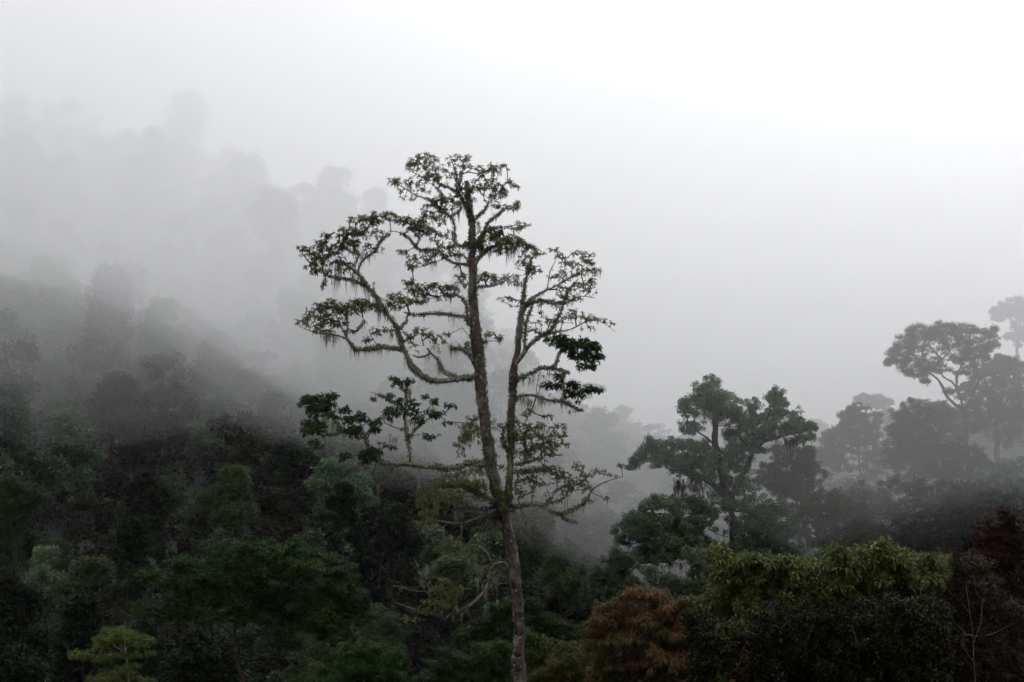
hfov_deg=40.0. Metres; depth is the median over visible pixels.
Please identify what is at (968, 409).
round crowned tree
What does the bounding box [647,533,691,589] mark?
ragged tree
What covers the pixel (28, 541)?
domed forest tree
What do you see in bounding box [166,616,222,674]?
round crowned tree
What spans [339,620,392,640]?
domed forest tree
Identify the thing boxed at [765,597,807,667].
round crowned tree
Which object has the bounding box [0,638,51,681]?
domed forest tree
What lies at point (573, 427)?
ragged tree
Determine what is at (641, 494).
round crowned tree
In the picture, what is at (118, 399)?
round crowned tree
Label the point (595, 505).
tall crowned tree
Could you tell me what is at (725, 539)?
layered tree
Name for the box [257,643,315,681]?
ragged tree
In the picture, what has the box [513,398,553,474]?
tall crowned tree
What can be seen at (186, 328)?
ragged tree
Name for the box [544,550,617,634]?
tall crowned tree
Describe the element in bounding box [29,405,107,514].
tall crowned tree
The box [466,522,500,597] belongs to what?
domed forest tree
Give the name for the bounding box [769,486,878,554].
broadleaf tree
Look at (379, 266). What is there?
round crowned tree
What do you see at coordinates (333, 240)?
domed forest tree
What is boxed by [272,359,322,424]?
domed forest tree
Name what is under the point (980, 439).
round crowned tree
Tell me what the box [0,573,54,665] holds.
domed forest tree
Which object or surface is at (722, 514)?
round crowned tree
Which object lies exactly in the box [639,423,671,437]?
ragged tree
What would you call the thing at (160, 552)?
domed forest tree
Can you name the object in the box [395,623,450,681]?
round crowned tree
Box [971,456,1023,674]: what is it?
broadleaf tree
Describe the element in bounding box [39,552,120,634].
round crowned tree
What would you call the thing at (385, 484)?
tall crowned tree
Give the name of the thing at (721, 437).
tall crowned tree
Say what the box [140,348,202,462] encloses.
ragged tree
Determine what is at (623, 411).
layered tree
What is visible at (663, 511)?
domed forest tree
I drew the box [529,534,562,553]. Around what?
round crowned tree
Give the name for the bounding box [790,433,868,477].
round crowned tree
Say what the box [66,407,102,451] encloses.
domed forest tree
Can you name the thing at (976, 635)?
bare twigs
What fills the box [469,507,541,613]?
tall crowned tree
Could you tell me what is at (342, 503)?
tall crowned tree
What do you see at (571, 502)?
ragged tree
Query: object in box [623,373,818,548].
moss draped tree
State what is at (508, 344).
round crowned tree
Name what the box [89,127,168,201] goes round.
domed forest tree
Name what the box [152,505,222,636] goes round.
ragged tree
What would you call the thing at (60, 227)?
ragged tree
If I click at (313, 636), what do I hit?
ragged tree
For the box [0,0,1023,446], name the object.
sky
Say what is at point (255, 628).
domed forest tree
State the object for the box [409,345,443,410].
tall crowned tree
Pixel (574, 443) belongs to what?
ragged tree
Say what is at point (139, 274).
tall crowned tree
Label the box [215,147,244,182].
tall crowned tree
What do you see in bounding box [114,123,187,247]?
tall crowned tree
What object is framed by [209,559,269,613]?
domed forest tree
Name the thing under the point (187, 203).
domed forest tree
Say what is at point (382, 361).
domed forest tree
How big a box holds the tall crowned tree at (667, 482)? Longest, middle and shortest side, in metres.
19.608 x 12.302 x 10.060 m
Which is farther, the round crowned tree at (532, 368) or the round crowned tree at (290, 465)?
the round crowned tree at (532, 368)
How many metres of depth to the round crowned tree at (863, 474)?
270.52 m
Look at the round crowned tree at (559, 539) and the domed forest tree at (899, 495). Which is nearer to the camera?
the round crowned tree at (559, 539)
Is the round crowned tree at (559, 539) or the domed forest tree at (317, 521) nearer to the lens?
the round crowned tree at (559, 539)
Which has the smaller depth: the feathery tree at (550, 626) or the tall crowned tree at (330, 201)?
the feathery tree at (550, 626)
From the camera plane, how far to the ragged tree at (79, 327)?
403.24 m
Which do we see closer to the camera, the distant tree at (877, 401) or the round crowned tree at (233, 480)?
the round crowned tree at (233, 480)
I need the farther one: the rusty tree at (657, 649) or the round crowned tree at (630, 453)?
the round crowned tree at (630, 453)
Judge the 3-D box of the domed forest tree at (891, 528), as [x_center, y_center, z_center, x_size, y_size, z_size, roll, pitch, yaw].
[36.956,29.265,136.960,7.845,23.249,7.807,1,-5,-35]
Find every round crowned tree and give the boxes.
[0,91,37,136]
[19,535,83,585]
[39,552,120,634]
[66,369,165,471]
[85,470,139,520]
[98,619,166,676]
[109,558,162,622]
[113,468,174,631]
[158,475,188,524]
[162,574,222,645]
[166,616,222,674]
[174,495,224,540]
[192,463,260,613]
[241,436,323,538]
[271,184,283,190]
[296,246,377,328]
[347,375,444,461]
[351,229,402,321]
[365,501,427,627]
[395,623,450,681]
[447,486,491,548]
[462,524,486,571]
[486,339,538,393]
[524,366,546,395]
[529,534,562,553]
[533,546,596,622]
[536,549,582,617]
[552,511,613,559]
[582,554,627,652]
[584,510,640,553]
[619,444,636,459]
[619,491,659,519]
[620,464,689,500]
[628,435,677,471]
[629,515,680,571]
[675,433,699,452]
[683,489,758,536]
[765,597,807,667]
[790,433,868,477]
[791,418,831,444]
[851,464,879,486]
[874,429,938,521]
[878,493,910,533]
[904,480,1020,671]
[939,408,1022,499]
[947,401,986,434]
[987,403,1023,475]
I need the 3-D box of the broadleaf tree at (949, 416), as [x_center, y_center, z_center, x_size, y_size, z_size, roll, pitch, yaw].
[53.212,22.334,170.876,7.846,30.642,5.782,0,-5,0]
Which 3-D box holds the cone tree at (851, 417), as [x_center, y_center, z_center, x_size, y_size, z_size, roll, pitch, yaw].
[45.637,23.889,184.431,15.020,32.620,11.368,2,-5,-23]
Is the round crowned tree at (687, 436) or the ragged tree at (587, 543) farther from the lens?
the round crowned tree at (687, 436)
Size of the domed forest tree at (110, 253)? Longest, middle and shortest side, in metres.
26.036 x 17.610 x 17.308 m
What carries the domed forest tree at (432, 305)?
on the hills
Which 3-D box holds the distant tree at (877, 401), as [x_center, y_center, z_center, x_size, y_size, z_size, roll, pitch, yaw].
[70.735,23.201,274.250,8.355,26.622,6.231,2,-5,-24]
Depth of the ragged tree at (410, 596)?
165.64 m
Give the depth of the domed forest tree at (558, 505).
237.54 m
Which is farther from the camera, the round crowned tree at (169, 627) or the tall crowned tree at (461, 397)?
the tall crowned tree at (461, 397)
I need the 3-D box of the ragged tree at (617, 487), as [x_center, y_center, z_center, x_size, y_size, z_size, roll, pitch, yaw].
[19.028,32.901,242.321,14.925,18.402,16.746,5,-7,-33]
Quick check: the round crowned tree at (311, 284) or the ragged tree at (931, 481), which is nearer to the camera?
the ragged tree at (931, 481)
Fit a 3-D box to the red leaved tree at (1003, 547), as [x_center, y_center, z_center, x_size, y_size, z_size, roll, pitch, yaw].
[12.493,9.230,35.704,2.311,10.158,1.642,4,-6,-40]
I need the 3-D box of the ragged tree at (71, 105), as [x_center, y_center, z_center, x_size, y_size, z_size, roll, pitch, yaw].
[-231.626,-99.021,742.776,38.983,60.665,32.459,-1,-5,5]
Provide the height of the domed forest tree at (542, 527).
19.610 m
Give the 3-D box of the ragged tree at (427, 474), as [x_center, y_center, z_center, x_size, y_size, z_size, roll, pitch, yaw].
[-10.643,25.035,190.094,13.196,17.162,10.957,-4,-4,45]
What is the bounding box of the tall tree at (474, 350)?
[295,151,625,681]
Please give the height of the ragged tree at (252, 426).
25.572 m
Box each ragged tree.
[0,336,43,444]
[23,219,92,293]
[40,95,108,159]
[56,490,124,564]
[68,295,107,350]
[95,585,133,634]
[138,589,207,681]
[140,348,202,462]
[148,215,210,305]
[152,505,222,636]
[160,305,206,359]
[201,409,276,541]
[230,629,267,680]
[233,349,278,415]
[234,515,274,554]
[245,617,305,677]
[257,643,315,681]
[260,486,305,670]
[296,589,346,677]
[355,542,429,609]
[405,463,472,561]
[411,329,454,364]
[447,304,506,435]
[450,569,509,637]
[460,366,561,490]
[483,305,496,338]
[486,347,545,420]
[521,456,590,527]
[529,373,562,423]
[546,379,607,449]
[556,436,589,479]
[570,536,609,557]
[600,479,649,548]
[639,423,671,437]
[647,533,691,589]
[678,438,719,480]
[802,448,865,536]
[922,434,964,529]
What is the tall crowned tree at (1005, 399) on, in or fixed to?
on the hills
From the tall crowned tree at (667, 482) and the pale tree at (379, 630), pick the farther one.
the tall crowned tree at (667, 482)
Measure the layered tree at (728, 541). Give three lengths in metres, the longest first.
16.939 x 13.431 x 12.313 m
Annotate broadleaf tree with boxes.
[581,546,647,676]
[664,492,809,612]
[751,441,828,555]
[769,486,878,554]
[918,399,977,624]
[923,436,995,661]
[953,353,1023,616]
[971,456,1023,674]
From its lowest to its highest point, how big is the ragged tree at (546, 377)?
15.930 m
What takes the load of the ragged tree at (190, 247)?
on the hills
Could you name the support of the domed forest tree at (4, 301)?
on the hills
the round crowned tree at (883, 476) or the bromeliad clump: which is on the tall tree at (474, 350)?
the bromeliad clump
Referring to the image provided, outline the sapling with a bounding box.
[67,625,157,681]
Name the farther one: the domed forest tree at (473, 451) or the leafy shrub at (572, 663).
the domed forest tree at (473, 451)
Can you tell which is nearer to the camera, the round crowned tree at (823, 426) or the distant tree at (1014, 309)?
the distant tree at (1014, 309)
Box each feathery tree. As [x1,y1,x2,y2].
[410,637,513,681]
[450,595,513,680]
[523,595,586,654]
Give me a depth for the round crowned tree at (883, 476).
257.81 m
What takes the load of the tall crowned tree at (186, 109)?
on the hills
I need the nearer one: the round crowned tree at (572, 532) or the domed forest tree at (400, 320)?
the round crowned tree at (572, 532)
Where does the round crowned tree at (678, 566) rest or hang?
on the hills
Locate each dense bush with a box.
[286,636,411,681]
[639,545,716,611]
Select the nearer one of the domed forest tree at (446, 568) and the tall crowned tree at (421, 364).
the domed forest tree at (446, 568)
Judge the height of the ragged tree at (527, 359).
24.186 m
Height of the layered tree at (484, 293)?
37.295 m
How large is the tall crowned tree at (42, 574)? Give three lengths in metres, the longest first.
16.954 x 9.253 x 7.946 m
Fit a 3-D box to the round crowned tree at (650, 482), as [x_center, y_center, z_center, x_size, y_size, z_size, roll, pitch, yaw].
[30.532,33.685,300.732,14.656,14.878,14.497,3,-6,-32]
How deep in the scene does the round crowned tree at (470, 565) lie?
182.99 m
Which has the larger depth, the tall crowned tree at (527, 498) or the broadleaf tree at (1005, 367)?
the tall crowned tree at (527, 498)
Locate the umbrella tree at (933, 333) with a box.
[882,320,1001,604]
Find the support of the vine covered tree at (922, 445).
on the hills
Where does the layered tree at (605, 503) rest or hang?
on the hills
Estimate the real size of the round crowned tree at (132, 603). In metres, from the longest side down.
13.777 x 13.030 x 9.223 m
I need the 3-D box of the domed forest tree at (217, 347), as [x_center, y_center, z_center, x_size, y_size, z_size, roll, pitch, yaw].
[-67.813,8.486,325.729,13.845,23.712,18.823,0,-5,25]
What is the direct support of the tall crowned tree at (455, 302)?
on the hills
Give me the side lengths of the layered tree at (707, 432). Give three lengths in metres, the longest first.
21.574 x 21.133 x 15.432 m
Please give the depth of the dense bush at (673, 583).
86.96 m
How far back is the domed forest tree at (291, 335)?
343.00 m
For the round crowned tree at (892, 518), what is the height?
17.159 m
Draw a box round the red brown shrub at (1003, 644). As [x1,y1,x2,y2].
[881,542,1023,681]
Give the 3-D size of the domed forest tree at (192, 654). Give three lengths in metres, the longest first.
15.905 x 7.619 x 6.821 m
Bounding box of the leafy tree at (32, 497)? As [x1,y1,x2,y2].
[0,471,50,639]
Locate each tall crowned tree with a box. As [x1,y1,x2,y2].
[0,308,48,400]
[0,378,44,485]
[21,543,69,633]
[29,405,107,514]
[45,594,109,681]
[46,653,103,681]
[61,261,139,394]
[74,260,160,373]
[106,515,154,658]
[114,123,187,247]
[132,295,192,414]
[135,246,178,305]
[163,87,218,185]
[198,527,231,568]
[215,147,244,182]
[239,185,302,317]
[245,390,297,478]
[279,526,355,657]
[302,165,361,244]
[309,293,346,366]
[312,296,376,419]
[324,481,367,635]
[337,498,426,628]
[354,185,389,237]
[357,456,404,504]
[362,210,403,283]
[402,338,494,495]
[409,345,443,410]
[413,575,456,646]
[431,271,495,368]
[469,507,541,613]
[495,328,514,363]
[502,464,535,518]
[504,578,551,649]
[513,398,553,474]
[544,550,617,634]
[545,447,582,499]
[573,411,632,481]
[574,479,603,519]
[649,474,687,514]
[675,569,696,599]
[690,521,729,565]
[711,418,740,452]
[737,411,795,518]
[797,445,849,488]
[814,482,837,549]
[835,478,881,526]
[842,412,892,466]
[995,389,1022,475]
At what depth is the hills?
299.93 m
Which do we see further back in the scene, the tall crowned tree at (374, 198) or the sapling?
the tall crowned tree at (374, 198)
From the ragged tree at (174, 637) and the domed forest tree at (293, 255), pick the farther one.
the domed forest tree at (293, 255)
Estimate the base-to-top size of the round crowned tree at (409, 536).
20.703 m
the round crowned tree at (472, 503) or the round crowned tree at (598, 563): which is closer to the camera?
the round crowned tree at (598, 563)
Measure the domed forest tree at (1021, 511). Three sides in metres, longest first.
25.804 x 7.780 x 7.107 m
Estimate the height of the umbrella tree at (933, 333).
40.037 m
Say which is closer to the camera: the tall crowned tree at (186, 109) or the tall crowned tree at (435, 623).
the tall crowned tree at (435, 623)
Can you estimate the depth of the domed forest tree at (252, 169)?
567.35 m
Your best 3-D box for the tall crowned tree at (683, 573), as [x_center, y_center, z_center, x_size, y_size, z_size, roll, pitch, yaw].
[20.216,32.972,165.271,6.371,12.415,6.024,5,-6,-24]
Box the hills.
[0,187,1023,681]
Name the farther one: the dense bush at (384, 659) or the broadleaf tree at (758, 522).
the broadleaf tree at (758, 522)
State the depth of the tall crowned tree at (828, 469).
285.30 m
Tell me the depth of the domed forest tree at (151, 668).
103.62 m
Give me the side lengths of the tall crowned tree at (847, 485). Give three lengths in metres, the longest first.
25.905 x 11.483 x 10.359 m
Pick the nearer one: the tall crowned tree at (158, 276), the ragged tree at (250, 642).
the ragged tree at (250, 642)
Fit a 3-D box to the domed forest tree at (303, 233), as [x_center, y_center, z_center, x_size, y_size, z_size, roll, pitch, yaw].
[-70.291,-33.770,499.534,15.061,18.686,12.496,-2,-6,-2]
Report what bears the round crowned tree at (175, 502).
on the hills
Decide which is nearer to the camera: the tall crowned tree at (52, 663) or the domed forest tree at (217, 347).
the tall crowned tree at (52, 663)
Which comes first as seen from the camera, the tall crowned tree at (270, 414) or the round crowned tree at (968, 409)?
the tall crowned tree at (270, 414)
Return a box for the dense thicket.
[840,472,1023,678]
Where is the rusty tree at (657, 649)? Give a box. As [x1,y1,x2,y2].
[581,585,719,681]
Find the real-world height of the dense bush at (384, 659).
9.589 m
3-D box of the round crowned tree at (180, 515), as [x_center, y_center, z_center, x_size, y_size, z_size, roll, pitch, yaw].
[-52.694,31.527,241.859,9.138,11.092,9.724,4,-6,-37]
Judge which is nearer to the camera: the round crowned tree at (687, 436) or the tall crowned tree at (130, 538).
the tall crowned tree at (130, 538)
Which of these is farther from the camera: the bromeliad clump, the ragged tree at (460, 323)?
the ragged tree at (460, 323)
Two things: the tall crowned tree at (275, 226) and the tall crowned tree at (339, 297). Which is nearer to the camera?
the tall crowned tree at (339, 297)
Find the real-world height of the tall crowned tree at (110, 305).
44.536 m
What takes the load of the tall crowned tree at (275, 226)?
on the hills
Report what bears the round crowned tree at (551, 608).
on the hills
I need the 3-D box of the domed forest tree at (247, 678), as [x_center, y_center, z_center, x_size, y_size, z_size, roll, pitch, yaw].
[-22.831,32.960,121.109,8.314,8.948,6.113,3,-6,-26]
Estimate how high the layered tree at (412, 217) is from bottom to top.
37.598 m
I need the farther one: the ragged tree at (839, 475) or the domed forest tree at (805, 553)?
the ragged tree at (839, 475)
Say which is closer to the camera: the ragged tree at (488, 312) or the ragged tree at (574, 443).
the ragged tree at (574, 443)
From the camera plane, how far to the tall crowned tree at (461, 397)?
238.31 m
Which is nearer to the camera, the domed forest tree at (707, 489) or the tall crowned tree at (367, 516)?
the tall crowned tree at (367, 516)
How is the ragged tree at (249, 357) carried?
on the hills
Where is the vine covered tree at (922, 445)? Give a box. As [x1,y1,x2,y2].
[880,397,943,657]
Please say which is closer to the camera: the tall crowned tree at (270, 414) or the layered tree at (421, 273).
the tall crowned tree at (270, 414)
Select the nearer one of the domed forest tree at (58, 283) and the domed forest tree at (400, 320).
the domed forest tree at (400, 320)
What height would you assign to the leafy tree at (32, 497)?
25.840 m
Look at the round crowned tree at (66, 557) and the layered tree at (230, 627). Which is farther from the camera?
the round crowned tree at (66, 557)
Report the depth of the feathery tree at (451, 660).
63.16 m
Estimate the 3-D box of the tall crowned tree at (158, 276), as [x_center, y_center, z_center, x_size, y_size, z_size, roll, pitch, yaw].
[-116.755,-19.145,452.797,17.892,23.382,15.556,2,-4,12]
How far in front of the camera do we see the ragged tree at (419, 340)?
310.12 m
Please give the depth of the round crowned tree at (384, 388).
257.51 m
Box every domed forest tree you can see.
[0,273,40,332]
[0,494,40,575]
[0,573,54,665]
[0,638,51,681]
[3,248,89,354]
[33,347,96,409]
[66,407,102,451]
[88,239,133,285]
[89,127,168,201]
[101,616,170,681]
[110,530,170,599]
[146,194,203,242]
[155,621,251,681]
[181,327,256,411]
[183,319,235,370]
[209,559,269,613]
[212,587,286,648]
[220,149,273,228]
[225,309,284,366]
[233,674,266,681]
[263,284,318,362]
[267,510,350,566]
[268,246,308,284]
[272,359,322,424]
[275,417,361,502]
[293,227,350,287]
[298,223,310,248]
[303,452,377,546]
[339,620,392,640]
[344,533,397,585]
[359,325,412,400]
[374,311,420,367]
[376,451,446,520]
[388,623,414,662]
[400,523,470,598]
[403,286,453,348]
[417,553,483,626]
[444,414,482,459]
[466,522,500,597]
[466,597,529,677]
[487,499,582,621]
[553,491,573,525]
[581,407,618,432]
[628,560,653,587]
[656,507,685,516]
[678,464,746,521]
[756,483,814,550]
[759,518,813,602]
[805,531,877,631]
[872,521,922,647]
[883,432,939,521]
[984,503,1023,673]
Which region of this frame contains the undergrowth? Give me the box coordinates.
[0,169,1021,681]
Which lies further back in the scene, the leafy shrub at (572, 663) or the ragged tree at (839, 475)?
the ragged tree at (839, 475)
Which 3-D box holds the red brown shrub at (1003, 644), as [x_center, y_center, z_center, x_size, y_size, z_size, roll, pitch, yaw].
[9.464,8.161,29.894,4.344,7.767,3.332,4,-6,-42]
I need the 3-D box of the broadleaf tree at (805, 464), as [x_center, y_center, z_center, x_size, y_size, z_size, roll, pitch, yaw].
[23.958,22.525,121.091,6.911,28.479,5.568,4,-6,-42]
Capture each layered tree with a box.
[0,191,43,275]
[190,390,249,459]
[219,615,266,677]
[389,218,449,314]
[393,212,439,286]
[428,246,498,348]
[597,477,626,513]
[610,404,645,440]
[681,409,726,447]
[702,534,739,593]
[702,536,761,626]
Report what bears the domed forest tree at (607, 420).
on the hills
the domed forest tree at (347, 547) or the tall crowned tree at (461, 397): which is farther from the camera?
the tall crowned tree at (461, 397)
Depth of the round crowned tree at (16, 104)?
749.59 m
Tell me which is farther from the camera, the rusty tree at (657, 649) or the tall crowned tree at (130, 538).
the tall crowned tree at (130, 538)
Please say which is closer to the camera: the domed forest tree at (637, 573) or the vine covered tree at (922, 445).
the vine covered tree at (922, 445)
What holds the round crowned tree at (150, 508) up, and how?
on the hills
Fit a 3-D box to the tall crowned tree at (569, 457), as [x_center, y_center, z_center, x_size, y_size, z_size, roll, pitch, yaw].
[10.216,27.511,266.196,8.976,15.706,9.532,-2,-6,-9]
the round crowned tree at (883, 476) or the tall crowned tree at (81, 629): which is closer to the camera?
the tall crowned tree at (81, 629)
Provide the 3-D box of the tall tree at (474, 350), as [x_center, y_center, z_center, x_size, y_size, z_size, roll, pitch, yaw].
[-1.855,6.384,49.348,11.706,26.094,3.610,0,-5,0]
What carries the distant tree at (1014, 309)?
on the hills
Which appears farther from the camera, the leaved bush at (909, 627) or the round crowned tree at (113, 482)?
the round crowned tree at (113, 482)
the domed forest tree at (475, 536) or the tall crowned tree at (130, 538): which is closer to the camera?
the tall crowned tree at (130, 538)
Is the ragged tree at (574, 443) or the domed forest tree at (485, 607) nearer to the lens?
the domed forest tree at (485, 607)
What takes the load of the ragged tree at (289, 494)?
on the hills
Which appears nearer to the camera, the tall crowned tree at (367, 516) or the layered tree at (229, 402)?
the tall crowned tree at (367, 516)
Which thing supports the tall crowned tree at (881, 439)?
on the hills
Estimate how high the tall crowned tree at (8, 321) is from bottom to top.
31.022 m
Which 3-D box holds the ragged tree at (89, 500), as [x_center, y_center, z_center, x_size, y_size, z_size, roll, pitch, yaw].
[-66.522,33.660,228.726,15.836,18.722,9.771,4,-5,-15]
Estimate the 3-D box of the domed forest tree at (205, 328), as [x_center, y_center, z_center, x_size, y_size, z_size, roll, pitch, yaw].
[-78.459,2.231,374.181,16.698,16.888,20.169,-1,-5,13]
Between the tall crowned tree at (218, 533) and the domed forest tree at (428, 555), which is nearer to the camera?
the domed forest tree at (428, 555)
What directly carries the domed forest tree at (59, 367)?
on the hills
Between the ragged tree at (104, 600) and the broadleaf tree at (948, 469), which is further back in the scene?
the ragged tree at (104, 600)
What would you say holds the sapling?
on the hills
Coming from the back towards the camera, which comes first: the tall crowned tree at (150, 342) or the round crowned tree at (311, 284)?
the round crowned tree at (311, 284)
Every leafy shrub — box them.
[523,628,558,679]
[523,639,598,681]
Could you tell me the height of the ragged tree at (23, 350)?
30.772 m
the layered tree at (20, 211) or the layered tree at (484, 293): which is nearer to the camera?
the layered tree at (484, 293)
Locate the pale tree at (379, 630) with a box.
[266,601,412,681]
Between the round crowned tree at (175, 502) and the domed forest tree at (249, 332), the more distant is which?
the domed forest tree at (249, 332)
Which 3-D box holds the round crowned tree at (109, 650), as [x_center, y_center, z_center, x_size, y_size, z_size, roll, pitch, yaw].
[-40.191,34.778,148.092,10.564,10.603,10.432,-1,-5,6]
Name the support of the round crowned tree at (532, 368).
on the hills
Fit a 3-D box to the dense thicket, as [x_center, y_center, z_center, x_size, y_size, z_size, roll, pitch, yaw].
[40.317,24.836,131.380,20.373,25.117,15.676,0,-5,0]
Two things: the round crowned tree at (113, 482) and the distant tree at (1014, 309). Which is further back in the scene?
the distant tree at (1014, 309)
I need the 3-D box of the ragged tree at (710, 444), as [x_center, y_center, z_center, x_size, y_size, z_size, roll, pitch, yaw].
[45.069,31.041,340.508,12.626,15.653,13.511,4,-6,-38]
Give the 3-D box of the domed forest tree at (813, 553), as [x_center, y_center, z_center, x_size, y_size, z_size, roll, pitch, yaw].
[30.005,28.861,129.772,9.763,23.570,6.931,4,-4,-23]
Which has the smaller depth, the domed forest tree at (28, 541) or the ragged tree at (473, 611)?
the ragged tree at (473, 611)
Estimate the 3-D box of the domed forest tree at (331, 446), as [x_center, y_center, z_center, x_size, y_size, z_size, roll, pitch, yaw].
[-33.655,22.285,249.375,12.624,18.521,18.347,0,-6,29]
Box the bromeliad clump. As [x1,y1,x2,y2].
[457,464,518,541]
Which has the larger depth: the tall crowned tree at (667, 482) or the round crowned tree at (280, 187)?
the round crowned tree at (280, 187)
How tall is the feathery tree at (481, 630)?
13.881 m
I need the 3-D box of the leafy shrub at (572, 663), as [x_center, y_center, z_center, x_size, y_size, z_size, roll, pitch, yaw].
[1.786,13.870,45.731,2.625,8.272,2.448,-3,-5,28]
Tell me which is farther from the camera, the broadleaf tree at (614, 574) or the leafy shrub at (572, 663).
the broadleaf tree at (614, 574)
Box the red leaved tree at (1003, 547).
[962,506,1023,635]
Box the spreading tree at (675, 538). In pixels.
[609,493,717,645]
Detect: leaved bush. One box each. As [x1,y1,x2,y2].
[675,588,968,681]
[692,535,953,660]
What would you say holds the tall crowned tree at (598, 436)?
on the hills
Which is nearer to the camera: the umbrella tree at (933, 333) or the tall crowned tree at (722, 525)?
the umbrella tree at (933, 333)
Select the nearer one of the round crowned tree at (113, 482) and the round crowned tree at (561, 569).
the round crowned tree at (561, 569)
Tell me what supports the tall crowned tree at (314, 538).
on the hills
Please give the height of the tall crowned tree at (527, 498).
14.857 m
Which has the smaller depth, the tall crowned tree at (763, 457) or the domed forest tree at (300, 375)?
the tall crowned tree at (763, 457)
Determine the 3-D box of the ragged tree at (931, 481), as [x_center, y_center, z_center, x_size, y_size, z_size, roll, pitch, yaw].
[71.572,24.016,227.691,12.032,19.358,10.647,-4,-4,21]
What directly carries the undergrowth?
on the hills
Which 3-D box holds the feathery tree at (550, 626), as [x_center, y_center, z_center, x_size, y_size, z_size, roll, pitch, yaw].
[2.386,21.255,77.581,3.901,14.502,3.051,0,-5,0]
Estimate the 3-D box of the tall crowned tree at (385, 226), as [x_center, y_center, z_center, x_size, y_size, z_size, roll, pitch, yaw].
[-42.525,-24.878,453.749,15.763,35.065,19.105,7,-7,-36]
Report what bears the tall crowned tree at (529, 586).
on the hills
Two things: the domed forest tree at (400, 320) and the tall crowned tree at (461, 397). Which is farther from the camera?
the domed forest tree at (400, 320)
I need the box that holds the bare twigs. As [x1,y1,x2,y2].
[951,588,1010,681]
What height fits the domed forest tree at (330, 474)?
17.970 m
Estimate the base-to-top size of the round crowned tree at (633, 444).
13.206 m
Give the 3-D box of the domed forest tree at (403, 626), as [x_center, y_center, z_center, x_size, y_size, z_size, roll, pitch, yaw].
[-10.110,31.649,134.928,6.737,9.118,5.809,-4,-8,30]
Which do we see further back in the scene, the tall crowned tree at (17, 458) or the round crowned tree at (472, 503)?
the tall crowned tree at (17, 458)
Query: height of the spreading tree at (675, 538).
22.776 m
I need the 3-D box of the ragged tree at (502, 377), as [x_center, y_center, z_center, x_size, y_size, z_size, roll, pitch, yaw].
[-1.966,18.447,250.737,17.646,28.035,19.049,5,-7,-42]
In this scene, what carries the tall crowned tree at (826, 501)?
on the hills
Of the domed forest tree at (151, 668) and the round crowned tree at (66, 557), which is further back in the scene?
the round crowned tree at (66, 557)
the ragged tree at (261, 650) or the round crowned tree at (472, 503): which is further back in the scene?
the round crowned tree at (472, 503)
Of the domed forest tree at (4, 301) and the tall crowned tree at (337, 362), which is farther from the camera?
the domed forest tree at (4, 301)
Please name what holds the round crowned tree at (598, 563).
on the hills
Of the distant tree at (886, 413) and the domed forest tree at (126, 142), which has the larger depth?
the domed forest tree at (126, 142)
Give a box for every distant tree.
[853,392,895,488]
[868,406,903,441]
[987,294,1023,359]
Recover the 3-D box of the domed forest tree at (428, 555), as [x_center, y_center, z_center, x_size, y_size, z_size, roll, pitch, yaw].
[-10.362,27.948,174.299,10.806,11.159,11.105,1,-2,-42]
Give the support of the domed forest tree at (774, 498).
on the hills
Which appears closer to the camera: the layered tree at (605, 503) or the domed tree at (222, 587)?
the domed tree at (222, 587)
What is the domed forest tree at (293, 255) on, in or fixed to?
on the hills
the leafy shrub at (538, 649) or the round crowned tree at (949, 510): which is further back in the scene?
the round crowned tree at (949, 510)
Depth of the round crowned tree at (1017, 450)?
222.68 m
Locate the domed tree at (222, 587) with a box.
[132,533,377,681]
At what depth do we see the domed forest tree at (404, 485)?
217.58 m
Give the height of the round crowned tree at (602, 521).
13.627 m
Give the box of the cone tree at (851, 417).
[803,399,903,494]
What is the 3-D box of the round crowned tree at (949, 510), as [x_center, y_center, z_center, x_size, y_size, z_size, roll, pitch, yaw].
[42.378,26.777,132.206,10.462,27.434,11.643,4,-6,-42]
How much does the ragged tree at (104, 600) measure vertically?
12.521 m
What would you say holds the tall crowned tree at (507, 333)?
on the hills
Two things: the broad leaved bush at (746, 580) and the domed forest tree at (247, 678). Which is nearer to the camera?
the broad leaved bush at (746, 580)
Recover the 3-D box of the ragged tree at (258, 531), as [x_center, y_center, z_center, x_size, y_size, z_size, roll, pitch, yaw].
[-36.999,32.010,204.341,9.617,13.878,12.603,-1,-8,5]
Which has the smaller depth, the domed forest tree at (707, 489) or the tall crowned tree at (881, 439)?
the domed forest tree at (707, 489)

